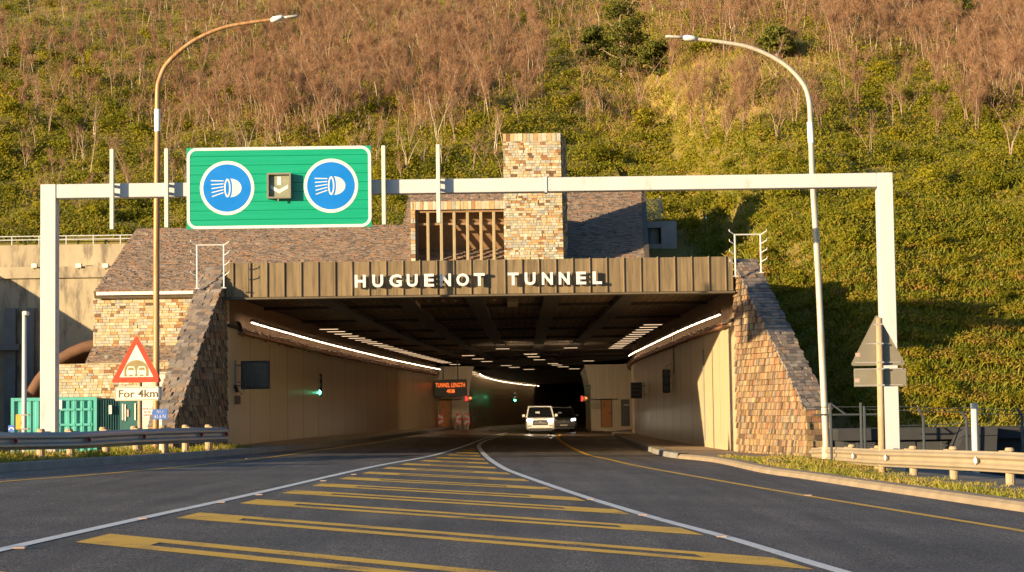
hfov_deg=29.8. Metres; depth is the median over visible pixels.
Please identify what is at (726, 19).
bare tree
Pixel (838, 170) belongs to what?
shrub
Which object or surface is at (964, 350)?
shrub
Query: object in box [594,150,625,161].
shrub
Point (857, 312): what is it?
shrub
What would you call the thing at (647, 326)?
tunnel light
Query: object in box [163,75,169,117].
bare tree
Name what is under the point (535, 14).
bare tree
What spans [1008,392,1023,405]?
shrub
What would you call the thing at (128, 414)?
steel cabinet
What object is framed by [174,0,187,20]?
bare tree
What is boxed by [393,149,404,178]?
bare tree
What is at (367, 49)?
bare tree
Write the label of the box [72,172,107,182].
shrub
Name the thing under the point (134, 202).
shrub
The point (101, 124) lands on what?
shrub
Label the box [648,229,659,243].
window
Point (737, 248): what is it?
shrub
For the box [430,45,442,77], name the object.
bare tree
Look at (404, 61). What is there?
bare tree
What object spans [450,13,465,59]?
bare tree
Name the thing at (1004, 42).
bare tree
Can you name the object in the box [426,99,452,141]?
bare tree
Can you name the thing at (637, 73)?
bare tree
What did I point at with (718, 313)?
tunnel light
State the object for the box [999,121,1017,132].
shrub
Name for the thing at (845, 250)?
shrub
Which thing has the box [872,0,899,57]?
bare tree
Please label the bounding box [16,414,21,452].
equipment box
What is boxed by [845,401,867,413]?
shrub
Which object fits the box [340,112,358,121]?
shrub
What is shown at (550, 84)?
shrub
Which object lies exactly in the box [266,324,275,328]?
tunnel light
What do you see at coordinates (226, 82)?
bare tree
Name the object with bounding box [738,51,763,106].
bare tree
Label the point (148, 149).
bare tree
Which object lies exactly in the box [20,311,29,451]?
camera post
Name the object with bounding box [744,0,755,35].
bare tree
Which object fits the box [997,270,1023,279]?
shrub
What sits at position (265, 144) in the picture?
bare tree
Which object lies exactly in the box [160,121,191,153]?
bare tree
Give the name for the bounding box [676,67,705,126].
bare tree
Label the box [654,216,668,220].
shrub
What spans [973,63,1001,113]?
bare tree
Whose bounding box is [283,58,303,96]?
bare tree
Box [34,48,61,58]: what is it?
shrub
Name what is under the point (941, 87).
shrub
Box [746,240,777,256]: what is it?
shrub
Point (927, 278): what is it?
shrub
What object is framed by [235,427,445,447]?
pavement
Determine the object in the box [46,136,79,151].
shrub
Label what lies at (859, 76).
bare tree
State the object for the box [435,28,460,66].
bare tree
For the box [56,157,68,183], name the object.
bare tree
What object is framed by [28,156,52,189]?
bare tree
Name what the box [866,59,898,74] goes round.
shrub
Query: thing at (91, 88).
bare tree
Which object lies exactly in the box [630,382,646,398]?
message board
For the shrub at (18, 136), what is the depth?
110.08 m
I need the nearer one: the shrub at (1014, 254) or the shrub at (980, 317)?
the shrub at (980, 317)
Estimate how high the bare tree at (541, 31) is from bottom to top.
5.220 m
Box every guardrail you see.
[0,424,228,456]
[809,444,1023,484]
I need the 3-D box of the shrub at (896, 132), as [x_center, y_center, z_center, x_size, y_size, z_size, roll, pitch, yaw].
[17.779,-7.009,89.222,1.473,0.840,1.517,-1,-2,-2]
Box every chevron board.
[438,414,443,424]
[456,414,461,424]
[464,414,469,429]
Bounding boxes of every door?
[440,400,450,426]
[601,400,611,426]
[622,400,628,425]
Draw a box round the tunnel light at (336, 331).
[325,330,346,331]
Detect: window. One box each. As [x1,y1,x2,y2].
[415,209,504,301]
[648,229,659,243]
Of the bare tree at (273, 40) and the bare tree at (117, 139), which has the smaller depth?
the bare tree at (117, 139)
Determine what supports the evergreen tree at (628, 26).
on the hill
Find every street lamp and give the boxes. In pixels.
[153,15,298,448]
[665,35,829,458]
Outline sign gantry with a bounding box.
[40,144,904,470]
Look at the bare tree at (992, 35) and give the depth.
106.40 m
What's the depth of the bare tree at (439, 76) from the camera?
110.30 m
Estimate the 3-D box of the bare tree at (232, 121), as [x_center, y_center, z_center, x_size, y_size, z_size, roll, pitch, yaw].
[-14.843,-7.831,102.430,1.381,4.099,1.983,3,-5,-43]
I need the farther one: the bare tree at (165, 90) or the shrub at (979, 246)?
the bare tree at (165, 90)
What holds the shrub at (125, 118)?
on the hill
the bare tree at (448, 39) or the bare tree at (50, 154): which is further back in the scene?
the bare tree at (448, 39)
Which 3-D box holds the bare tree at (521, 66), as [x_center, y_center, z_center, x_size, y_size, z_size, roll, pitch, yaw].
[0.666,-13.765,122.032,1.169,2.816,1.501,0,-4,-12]
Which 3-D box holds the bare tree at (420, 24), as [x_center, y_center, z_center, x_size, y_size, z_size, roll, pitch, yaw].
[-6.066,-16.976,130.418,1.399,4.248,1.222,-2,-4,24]
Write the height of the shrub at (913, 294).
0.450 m
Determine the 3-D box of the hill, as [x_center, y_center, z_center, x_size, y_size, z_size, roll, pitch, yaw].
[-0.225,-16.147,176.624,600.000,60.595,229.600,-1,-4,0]
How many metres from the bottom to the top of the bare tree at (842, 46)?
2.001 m
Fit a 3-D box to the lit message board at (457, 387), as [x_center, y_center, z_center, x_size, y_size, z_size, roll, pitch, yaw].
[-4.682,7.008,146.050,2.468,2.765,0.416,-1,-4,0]
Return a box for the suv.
[522,406,557,433]
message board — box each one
[235,360,269,394]
[434,360,466,396]
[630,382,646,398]
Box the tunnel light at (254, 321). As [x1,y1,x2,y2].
[250,319,259,324]
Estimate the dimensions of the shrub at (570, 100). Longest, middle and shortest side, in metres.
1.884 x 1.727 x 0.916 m
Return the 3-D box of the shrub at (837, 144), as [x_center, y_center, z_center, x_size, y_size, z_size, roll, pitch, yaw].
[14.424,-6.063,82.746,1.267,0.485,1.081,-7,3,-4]
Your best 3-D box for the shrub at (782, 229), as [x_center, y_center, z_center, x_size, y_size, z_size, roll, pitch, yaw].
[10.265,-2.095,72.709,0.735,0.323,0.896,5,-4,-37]
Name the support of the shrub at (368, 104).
on the hill
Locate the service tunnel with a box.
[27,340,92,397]
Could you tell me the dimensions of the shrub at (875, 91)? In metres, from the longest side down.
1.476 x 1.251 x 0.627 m
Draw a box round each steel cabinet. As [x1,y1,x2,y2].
[97,398,119,449]
[120,401,137,448]
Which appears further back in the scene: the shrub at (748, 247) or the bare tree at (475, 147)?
the bare tree at (475, 147)
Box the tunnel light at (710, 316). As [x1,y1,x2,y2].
[705,314,713,319]
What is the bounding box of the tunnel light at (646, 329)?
[634,328,654,329]
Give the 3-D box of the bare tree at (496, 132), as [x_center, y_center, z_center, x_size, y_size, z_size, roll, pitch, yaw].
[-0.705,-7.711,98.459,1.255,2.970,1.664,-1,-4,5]
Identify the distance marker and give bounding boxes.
[153,409,166,450]
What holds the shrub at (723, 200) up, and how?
on the hill
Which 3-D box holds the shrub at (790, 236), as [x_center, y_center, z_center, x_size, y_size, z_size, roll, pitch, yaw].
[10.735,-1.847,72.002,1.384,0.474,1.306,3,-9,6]
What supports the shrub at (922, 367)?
on the hill
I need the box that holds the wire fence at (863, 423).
[805,403,1023,478]
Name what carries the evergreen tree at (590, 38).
on the hill
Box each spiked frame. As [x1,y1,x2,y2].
[190,240,229,288]
[729,229,767,276]
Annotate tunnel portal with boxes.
[147,256,829,455]
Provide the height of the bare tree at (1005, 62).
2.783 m
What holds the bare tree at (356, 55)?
on the hill
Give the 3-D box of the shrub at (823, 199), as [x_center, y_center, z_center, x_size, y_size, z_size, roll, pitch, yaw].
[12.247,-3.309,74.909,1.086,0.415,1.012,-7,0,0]
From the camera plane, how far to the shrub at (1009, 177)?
76.13 m
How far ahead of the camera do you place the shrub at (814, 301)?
68.18 m
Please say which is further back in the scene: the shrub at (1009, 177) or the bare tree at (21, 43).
the bare tree at (21, 43)
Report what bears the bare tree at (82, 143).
on the hill
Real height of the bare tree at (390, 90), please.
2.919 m
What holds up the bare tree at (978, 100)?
on the hill
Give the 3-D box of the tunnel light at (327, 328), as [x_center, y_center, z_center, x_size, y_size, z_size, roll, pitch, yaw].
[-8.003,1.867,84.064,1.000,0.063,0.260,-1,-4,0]
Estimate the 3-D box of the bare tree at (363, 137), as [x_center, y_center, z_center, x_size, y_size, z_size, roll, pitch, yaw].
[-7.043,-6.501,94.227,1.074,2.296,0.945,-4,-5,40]
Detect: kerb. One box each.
[0,427,453,472]
[612,430,688,457]
[678,454,1023,511]
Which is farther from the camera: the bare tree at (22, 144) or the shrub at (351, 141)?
the bare tree at (22, 144)
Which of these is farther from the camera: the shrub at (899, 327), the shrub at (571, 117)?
the shrub at (571, 117)
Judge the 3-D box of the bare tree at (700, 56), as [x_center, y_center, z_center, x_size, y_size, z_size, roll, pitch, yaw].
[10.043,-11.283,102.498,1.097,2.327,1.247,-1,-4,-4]
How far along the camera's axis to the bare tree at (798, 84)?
95.02 m
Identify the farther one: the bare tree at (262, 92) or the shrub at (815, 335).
the bare tree at (262, 92)
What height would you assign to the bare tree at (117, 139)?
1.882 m
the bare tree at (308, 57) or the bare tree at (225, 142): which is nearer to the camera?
the bare tree at (225, 142)
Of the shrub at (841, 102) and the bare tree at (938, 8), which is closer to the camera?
the shrub at (841, 102)
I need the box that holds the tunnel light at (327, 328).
[317,328,339,329]
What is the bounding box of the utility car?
[552,406,577,431]
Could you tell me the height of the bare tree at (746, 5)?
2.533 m
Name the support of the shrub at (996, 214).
on the hill
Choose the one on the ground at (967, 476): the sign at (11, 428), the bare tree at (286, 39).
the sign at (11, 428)
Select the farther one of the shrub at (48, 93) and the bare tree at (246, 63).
the bare tree at (246, 63)
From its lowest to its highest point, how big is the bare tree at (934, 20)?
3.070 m
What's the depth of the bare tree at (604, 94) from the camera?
109.71 m
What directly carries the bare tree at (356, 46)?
on the hill
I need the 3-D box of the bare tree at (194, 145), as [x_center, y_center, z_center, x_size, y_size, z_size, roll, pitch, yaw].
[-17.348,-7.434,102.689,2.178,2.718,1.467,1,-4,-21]
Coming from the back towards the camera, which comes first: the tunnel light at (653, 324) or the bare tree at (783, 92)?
the bare tree at (783, 92)
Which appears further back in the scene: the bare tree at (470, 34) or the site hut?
the bare tree at (470, 34)
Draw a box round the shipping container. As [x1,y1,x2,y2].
[11,397,97,451]
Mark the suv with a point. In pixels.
(539, 418)
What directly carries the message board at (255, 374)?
attached to the tunnel portal
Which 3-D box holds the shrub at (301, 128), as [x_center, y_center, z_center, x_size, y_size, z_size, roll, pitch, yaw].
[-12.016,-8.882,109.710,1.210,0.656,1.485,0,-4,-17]
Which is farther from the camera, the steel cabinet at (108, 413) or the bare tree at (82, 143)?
the bare tree at (82, 143)
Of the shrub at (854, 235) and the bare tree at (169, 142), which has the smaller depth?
the shrub at (854, 235)
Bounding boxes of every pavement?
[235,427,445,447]
[619,430,826,462]
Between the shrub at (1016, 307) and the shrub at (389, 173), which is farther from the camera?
the shrub at (389, 173)
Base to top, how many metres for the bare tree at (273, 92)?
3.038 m
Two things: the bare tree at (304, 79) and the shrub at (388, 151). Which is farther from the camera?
the bare tree at (304, 79)
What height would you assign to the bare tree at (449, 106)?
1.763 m
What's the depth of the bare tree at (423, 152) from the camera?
95.45 m
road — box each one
[0,433,1023,571]
[405,422,617,438]
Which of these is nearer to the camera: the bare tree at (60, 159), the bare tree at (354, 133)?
the bare tree at (354, 133)
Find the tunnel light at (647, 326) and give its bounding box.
[637,326,659,327]
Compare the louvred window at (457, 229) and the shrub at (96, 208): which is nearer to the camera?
the louvred window at (457, 229)
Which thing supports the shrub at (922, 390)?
on the hill
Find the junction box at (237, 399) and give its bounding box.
[235,396,240,403]
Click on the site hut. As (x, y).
(147, 407)
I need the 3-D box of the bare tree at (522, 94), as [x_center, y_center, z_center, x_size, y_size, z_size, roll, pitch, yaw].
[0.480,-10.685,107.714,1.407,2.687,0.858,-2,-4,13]
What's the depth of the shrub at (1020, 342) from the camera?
65.84 m
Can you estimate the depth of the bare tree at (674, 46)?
116.16 m
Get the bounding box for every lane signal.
[459,395,471,401]
[580,395,593,401]
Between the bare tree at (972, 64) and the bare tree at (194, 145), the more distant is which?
the bare tree at (194, 145)
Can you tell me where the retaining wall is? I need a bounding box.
[0,244,124,452]
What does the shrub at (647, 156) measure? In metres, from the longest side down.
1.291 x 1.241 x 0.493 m
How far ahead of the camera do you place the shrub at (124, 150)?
104.58 m
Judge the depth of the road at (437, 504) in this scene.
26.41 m
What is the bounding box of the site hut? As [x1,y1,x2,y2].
[142,371,166,445]
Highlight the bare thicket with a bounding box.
[0,0,1023,145]
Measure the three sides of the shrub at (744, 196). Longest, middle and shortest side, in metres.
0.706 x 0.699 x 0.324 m
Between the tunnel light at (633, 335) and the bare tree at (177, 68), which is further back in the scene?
the bare tree at (177, 68)
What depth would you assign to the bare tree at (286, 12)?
143.88 m
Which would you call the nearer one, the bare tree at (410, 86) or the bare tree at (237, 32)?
the bare tree at (410, 86)
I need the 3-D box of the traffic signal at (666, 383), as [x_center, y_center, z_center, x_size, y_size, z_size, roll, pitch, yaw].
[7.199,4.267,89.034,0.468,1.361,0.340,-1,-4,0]
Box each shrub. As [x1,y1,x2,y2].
[0,55,21,66]
[0,80,20,102]
[0,95,33,117]
[0,124,9,134]
[0,139,12,155]
[0,183,22,192]
[0,208,10,216]
[2,3,12,10]
[6,40,34,53]
[12,78,34,88]
[12,132,31,140]
[21,211,40,221]
[22,56,45,64]
[27,154,58,176]
[29,15,45,23]
[29,201,40,208]
[31,87,62,102]
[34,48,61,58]
[38,0,61,7]
[44,116,81,131]
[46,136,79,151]
[47,50,81,68]
[55,105,75,115]
[69,64,105,80]
[72,47,105,64]
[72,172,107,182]
[75,202,109,216]
[76,225,96,231]
[87,116,121,132]
[91,139,109,151]
[93,157,115,169]
[102,101,146,123]
[113,88,141,96]
[115,146,132,157]
[115,211,127,218]
[119,198,145,205]
[119,205,152,221]
[127,121,163,139]
[135,14,148,21]
[136,152,153,160]
[138,27,157,38]
[150,81,185,93]
[152,72,179,81]
[160,153,185,166]
[163,118,194,129]
[169,178,186,182]
[180,29,199,36]
[184,143,214,150]
[193,63,224,76]
[216,84,242,101]
[242,53,260,63]
[292,124,312,136]
[305,102,340,112]
[313,114,360,129]
[315,134,336,145]
[322,121,361,145]
[335,134,368,145]
[340,90,373,101]
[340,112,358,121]
[353,78,386,94]
[355,101,380,112]
[362,129,384,137]
[371,165,400,179]
[373,148,403,161]
[378,91,409,108]
[379,195,404,204]
[386,145,423,164]
[420,158,454,175]
[429,145,457,156]
[442,124,480,137]
[461,112,491,124]
[472,56,498,68]
[519,10,541,21]
[537,81,559,89]
[544,18,561,25]
[549,91,582,107]
[555,115,576,123]
[559,68,585,76]
[583,143,615,160]
[585,143,610,152]
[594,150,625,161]
[623,10,654,20]
[628,103,661,128]
[633,152,659,161]
[636,132,647,138]
[646,191,670,196]
[646,195,658,207]
[646,196,677,214]
[647,208,657,220]
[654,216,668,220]
[655,170,680,175]
[673,9,699,20]
[678,148,700,164]
[680,191,719,208]
[681,213,700,228]
[685,34,724,55]
[707,131,724,144]
[708,154,718,161]
[711,24,738,35]
[714,194,735,209]
[718,158,735,167]
[724,230,748,246]
[725,245,746,256]
[728,166,748,174]
[737,192,752,199]
[739,244,770,250]
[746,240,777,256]
[748,208,774,223]
[765,151,799,162]
[766,212,783,223]
[766,251,778,259]
[768,263,785,274]
[772,0,789,10]
[772,227,793,233]
[773,189,809,196]
[774,170,800,173]
[780,230,812,241]
[782,269,814,283]
[784,158,806,167]
[784,275,814,285]
[804,293,839,308]
[805,331,831,339]
[806,205,838,220]
[807,163,831,173]
[817,196,839,205]
[826,299,856,313]
[829,265,847,271]
[830,130,854,139]
[830,167,847,172]
[832,97,854,108]
[833,139,859,150]
[837,227,875,244]
[838,245,852,252]
[844,209,865,216]
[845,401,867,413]
[849,195,875,210]
[852,309,877,316]
[857,74,887,86]
[865,87,888,100]
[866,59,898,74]
[873,143,906,163]
[873,189,911,205]
[881,127,912,141]
[886,86,913,101]
[894,230,921,242]
[897,320,912,335]
[901,145,925,157]
[901,384,925,393]
[903,163,945,186]
[903,236,922,246]
[903,272,940,286]
[905,292,932,300]
[906,361,932,375]
[907,344,929,356]
[913,61,933,72]
[913,408,929,414]
[917,145,946,160]
[919,83,955,97]
[924,179,952,190]
[927,233,952,245]
[929,395,959,414]
[936,377,964,396]
[940,280,962,295]
[940,296,959,308]
[945,181,985,196]
[945,252,972,263]
[947,344,980,362]
[953,225,981,237]
[953,268,970,279]
[956,105,980,113]
[958,389,972,398]
[959,313,988,326]
[967,174,981,182]
[968,244,988,253]
[971,149,987,158]
[976,122,1014,142]
[976,159,1004,170]
[976,171,1006,187]
[980,95,998,106]
[982,283,1017,297]
[983,232,1018,245]
[985,209,1002,220]
[991,392,1017,404]
[996,338,1023,349]
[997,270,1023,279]
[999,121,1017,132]
[1001,172,1020,184]
[1002,246,1023,261]
[1004,303,1023,311]
[1006,144,1023,156]
[1007,134,1023,145]
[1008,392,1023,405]
[1014,106,1023,117]
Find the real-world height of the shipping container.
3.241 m
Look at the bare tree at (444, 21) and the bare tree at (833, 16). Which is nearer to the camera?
the bare tree at (833, 16)
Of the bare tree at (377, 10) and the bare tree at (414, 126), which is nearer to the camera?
the bare tree at (414, 126)
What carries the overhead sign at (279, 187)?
attached to the sign gantry
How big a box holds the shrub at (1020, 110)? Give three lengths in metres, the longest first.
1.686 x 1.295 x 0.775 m
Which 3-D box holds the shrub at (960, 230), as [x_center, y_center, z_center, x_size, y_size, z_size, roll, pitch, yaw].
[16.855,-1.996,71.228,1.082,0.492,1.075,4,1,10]
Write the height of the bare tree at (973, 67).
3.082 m
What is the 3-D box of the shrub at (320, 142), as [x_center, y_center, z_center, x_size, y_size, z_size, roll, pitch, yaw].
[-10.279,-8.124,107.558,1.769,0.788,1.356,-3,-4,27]
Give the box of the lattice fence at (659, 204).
[646,196,666,219]
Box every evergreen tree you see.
[575,25,614,62]
[600,0,652,78]
[637,38,671,82]
[753,24,797,56]
[947,0,978,34]
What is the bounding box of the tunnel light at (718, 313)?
[712,311,720,316]
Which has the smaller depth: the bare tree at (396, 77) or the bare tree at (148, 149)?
the bare tree at (148, 149)
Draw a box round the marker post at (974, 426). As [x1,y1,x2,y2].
[971,403,979,472]
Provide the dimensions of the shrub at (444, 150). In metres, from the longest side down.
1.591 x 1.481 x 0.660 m
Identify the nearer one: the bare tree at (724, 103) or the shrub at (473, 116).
the bare tree at (724, 103)
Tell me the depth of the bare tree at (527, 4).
139.27 m
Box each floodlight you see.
[31,263,37,269]
[76,263,81,269]
[103,263,108,269]
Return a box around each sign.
[8,425,14,451]
[112,336,161,450]
[187,145,371,229]
[851,316,906,471]
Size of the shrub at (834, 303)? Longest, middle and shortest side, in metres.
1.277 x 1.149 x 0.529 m
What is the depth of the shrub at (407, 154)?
95.31 m
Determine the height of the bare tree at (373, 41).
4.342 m
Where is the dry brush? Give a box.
[0,0,1023,151]
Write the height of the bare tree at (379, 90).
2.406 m
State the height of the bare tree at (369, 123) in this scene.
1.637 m
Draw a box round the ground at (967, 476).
[463,437,1023,493]
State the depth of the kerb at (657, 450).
74.49 m
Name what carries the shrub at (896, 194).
on the hill
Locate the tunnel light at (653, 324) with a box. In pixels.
[641,323,664,324]
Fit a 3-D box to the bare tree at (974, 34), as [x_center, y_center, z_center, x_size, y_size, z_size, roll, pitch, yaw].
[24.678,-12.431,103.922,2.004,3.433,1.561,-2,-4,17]
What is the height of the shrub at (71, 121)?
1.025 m
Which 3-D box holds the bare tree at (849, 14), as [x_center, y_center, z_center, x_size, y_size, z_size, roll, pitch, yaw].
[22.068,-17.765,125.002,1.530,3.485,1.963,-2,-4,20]
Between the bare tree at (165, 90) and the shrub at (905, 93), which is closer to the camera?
the shrub at (905, 93)
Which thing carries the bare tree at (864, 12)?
on the hill
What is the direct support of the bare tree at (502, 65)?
on the hill
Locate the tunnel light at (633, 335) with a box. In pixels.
[624,335,643,336]
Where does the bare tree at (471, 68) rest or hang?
on the hill
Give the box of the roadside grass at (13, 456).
[0,442,254,462]
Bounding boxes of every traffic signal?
[319,373,321,396]
[501,389,516,401]
[662,364,672,392]
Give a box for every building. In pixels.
[59,133,648,397]
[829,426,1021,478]
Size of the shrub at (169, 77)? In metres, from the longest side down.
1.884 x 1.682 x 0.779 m
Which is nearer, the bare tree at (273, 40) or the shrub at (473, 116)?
the shrub at (473, 116)
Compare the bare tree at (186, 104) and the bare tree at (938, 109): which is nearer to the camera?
the bare tree at (938, 109)
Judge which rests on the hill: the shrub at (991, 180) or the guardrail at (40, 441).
the shrub at (991, 180)
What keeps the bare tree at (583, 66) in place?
on the hill
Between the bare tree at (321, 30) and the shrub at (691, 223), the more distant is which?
the bare tree at (321, 30)
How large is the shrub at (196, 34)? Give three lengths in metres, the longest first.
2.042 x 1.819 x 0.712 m
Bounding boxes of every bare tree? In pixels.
[0,9,7,54]
[10,24,20,40]
[16,19,32,76]
[18,82,28,109]
[18,125,37,170]
[23,113,36,154]
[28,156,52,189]
[29,72,43,103]
[31,83,46,127]
[45,60,58,87]
[45,150,57,178]
[46,80,65,138]
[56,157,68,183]
[58,117,75,152]
[62,58,73,101]
[68,81,74,115]
[68,123,85,162]
[71,30,89,65]
[71,199,89,217]
[73,129,85,168]
[80,74,99,112]
[85,172,96,203]
[90,97,106,138]
[90,121,99,172]
[99,16,119,60]
[103,132,128,151]
[106,129,129,182]
[119,163,133,182]
[124,98,150,123]
[137,145,153,178]
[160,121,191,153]
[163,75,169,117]
[165,39,183,93]
[169,156,181,202]
[170,124,200,163]
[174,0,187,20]
[175,96,192,142]
[181,64,190,93]
[182,95,208,142]
[187,68,202,105]
[191,111,201,133]
[206,85,218,120]
[207,71,221,121]
[208,100,219,125]
[216,106,227,133]
[220,130,229,147]
[221,77,236,104]
[222,36,239,73]
[222,71,232,103]
[224,104,244,146]
[227,65,250,116]
[233,128,245,146]
[235,14,250,58]
[235,21,241,43]
[236,56,251,77]
[237,113,258,146]
[239,66,251,104]
[243,77,272,122]
[246,53,268,118]
[246,61,269,131]
[251,36,262,60]
[254,110,287,146]
[255,10,269,34]
[257,44,265,77]
[262,123,274,146]
[264,22,281,66]
[264,78,288,124]
[265,96,274,123]
[271,0,283,35]
[271,77,286,135]
[278,87,287,129]
[280,0,292,52]
[282,24,292,60]
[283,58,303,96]
[289,80,301,111]
[293,61,316,95]
[298,0,316,49]
[298,95,315,124]
[299,43,315,77]
[307,72,327,132]
[312,79,335,111]
[315,16,330,56]
[318,34,328,57]
[324,66,343,112]
[326,69,345,117]
[332,0,344,27]
[332,46,345,84]
[334,73,360,126]
[338,80,358,116]
[341,50,355,104]
[342,117,367,144]
[347,28,369,90]
[349,29,368,95]
[359,131,375,162]
[362,33,376,61]
[363,32,378,91]
[365,115,374,139]
[367,100,392,162]
[370,0,390,42]
[372,77,385,104]
[373,37,400,114]
[379,0,395,50]
[380,29,395,70]
[384,68,398,96]
[392,69,402,90]
[392,83,411,146]
[393,46,414,94]
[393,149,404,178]
[397,132,420,169]
[398,107,424,148]
[405,72,415,103]
[412,141,430,166]
[416,6,428,60]
[417,71,432,95]
[422,0,435,32]
[423,30,439,70]
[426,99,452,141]
[428,70,444,108]
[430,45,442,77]
[432,134,454,178]
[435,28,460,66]
[439,13,453,41]
[444,96,462,125]
[445,96,453,123]
[446,101,456,145]
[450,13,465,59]
[451,61,459,80]
[457,70,470,104]
[458,16,478,60]
[460,83,471,104]
[464,51,477,95]
[464,132,491,169]
[470,129,485,169]
[471,0,486,33]
[473,30,488,50]
[473,47,494,124]
[474,36,484,72]
[474,71,490,125]
[480,60,497,94]
[489,111,504,162]
[490,145,502,175]
[493,107,502,147]
[497,53,509,81]
[504,40,519,70]
[511,75,530,112]
[511,97,520,120]
[516,50,526,85]
[517,66,540,112]
[523,0,537,39]
[527,5,541,42]
[530,18,554,97]
[572,44,600,86]
[580,86,594,121]
[591,77,623,113]
[619,52,663,99]
[633,79,649,111]
[662,27,692,80]
[671,67,688,119]
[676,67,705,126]
[685,71,710,119]
[692,51,709,91]
[697,116,710,147]
[705,66,721,96]
[711,84,738,133]
[715,90,742,146]
[721,0,738,58]
[726,61,757,125]
[727,55,749,114]
[732,29,762,75]
[735,89,754,133]
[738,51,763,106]
[739,0,751,22]
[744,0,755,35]
[749,30,787,79]
[758,79,801,145]
[762,0,774,28]
[770,79,792,118]
[773,60,806,103]
[784,78,802,121]
[785,11,803,54]
[802,77,832,135]
[803,0,824,35]
[825,3,844,75]
[838,1,851,43]
[838,37,849,60]
[838,57,848,89]
[839,45,875,113]
[842,85,861,116]
[842,106,880,160]
[844,0,856,35]
[856,1,869,52]
[863,0,875,33]
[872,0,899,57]
[878,32,890,61]
[879,80,901,127]
[885,72,932,124]
[897,49,920,87]
[906,13,917,38]
[910,2,928,61]
[924,88,954,142]
[928,4,943,43]
[930,52,947,102]
[931,0,944,52]
[941,25,968,74]
[944,68,974,124]
[953,25,982,84]
[962,74,988,129]
[963,75,988,122]
[964,26,985,103]
[964,43,988,104]
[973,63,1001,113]
[974,7,986,44]
[981,0,997,42]
[984,67,1022,109]
[986,34,1017,94]
[987,21,1001,58]
[991,86,1023,161]
[994,37,1023,106]
[995,40,1022,86]
[1002,19,1023,44]
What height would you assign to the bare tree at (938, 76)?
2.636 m
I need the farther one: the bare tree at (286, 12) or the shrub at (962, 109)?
the bare tree at (286, 12)
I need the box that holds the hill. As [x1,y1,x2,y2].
[0,0,1023,427]
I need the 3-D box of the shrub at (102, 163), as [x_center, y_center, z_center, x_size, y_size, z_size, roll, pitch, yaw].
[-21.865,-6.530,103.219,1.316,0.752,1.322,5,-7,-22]
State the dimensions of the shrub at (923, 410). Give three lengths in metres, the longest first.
0.689 x 0.643 x 0.252 m
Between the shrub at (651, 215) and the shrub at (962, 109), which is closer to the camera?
the shrub at (651, 215)
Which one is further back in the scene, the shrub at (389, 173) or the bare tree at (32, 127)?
the bare tree at (32, 127)
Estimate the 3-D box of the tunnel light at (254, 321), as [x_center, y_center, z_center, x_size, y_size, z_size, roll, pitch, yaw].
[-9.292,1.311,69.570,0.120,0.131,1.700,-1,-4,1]
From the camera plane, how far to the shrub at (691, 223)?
82.97 m
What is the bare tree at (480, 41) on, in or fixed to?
on the hill
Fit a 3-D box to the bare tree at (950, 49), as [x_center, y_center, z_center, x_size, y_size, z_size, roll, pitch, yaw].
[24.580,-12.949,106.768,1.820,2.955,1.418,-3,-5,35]
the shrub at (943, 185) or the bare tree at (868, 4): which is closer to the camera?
the shrub at (943, 185)
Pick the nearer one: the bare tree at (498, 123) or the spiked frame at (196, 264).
the spiked frame at (196, 264)
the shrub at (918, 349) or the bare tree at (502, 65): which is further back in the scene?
the bare tree at (502, 65)
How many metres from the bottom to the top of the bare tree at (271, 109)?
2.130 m
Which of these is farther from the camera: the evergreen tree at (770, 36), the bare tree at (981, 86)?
the evergreen tree at (770, 36)
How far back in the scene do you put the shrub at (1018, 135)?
83.97 m
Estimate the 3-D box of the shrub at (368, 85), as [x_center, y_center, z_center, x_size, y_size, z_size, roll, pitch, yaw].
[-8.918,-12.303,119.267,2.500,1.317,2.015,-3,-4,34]
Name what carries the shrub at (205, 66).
on the hill
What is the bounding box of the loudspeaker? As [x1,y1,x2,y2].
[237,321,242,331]
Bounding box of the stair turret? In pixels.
[647,221,676,248]
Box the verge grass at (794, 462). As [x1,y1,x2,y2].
[717,454,1023,498]
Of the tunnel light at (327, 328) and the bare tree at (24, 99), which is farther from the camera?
the bare tree at (24, 99)
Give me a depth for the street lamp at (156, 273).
58.74 m
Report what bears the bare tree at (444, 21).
on the hill
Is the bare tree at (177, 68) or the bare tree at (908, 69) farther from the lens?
the bare tree at (177, 68)
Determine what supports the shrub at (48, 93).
on the hill
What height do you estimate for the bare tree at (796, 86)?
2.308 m
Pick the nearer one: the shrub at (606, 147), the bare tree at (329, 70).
the shrub at (606, 147)
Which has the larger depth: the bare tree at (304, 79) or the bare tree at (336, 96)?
the bare tree at (304, 79)
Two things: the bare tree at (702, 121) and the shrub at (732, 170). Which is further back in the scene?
the bare tree at (702, 121)
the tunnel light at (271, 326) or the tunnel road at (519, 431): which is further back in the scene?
the tunnel road at (519, 431)
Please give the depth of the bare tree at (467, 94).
110.39 m
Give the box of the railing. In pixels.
[0,234,132,244]
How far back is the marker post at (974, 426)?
53.27 m
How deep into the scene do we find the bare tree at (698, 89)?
98.55 m
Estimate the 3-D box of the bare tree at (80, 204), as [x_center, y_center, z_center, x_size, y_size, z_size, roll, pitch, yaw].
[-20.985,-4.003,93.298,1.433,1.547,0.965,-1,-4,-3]
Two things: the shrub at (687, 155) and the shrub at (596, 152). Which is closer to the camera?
the shrub at (687, 155)
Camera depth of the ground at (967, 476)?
46.45 m
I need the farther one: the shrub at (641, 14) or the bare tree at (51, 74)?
the shrub at (641, 14)

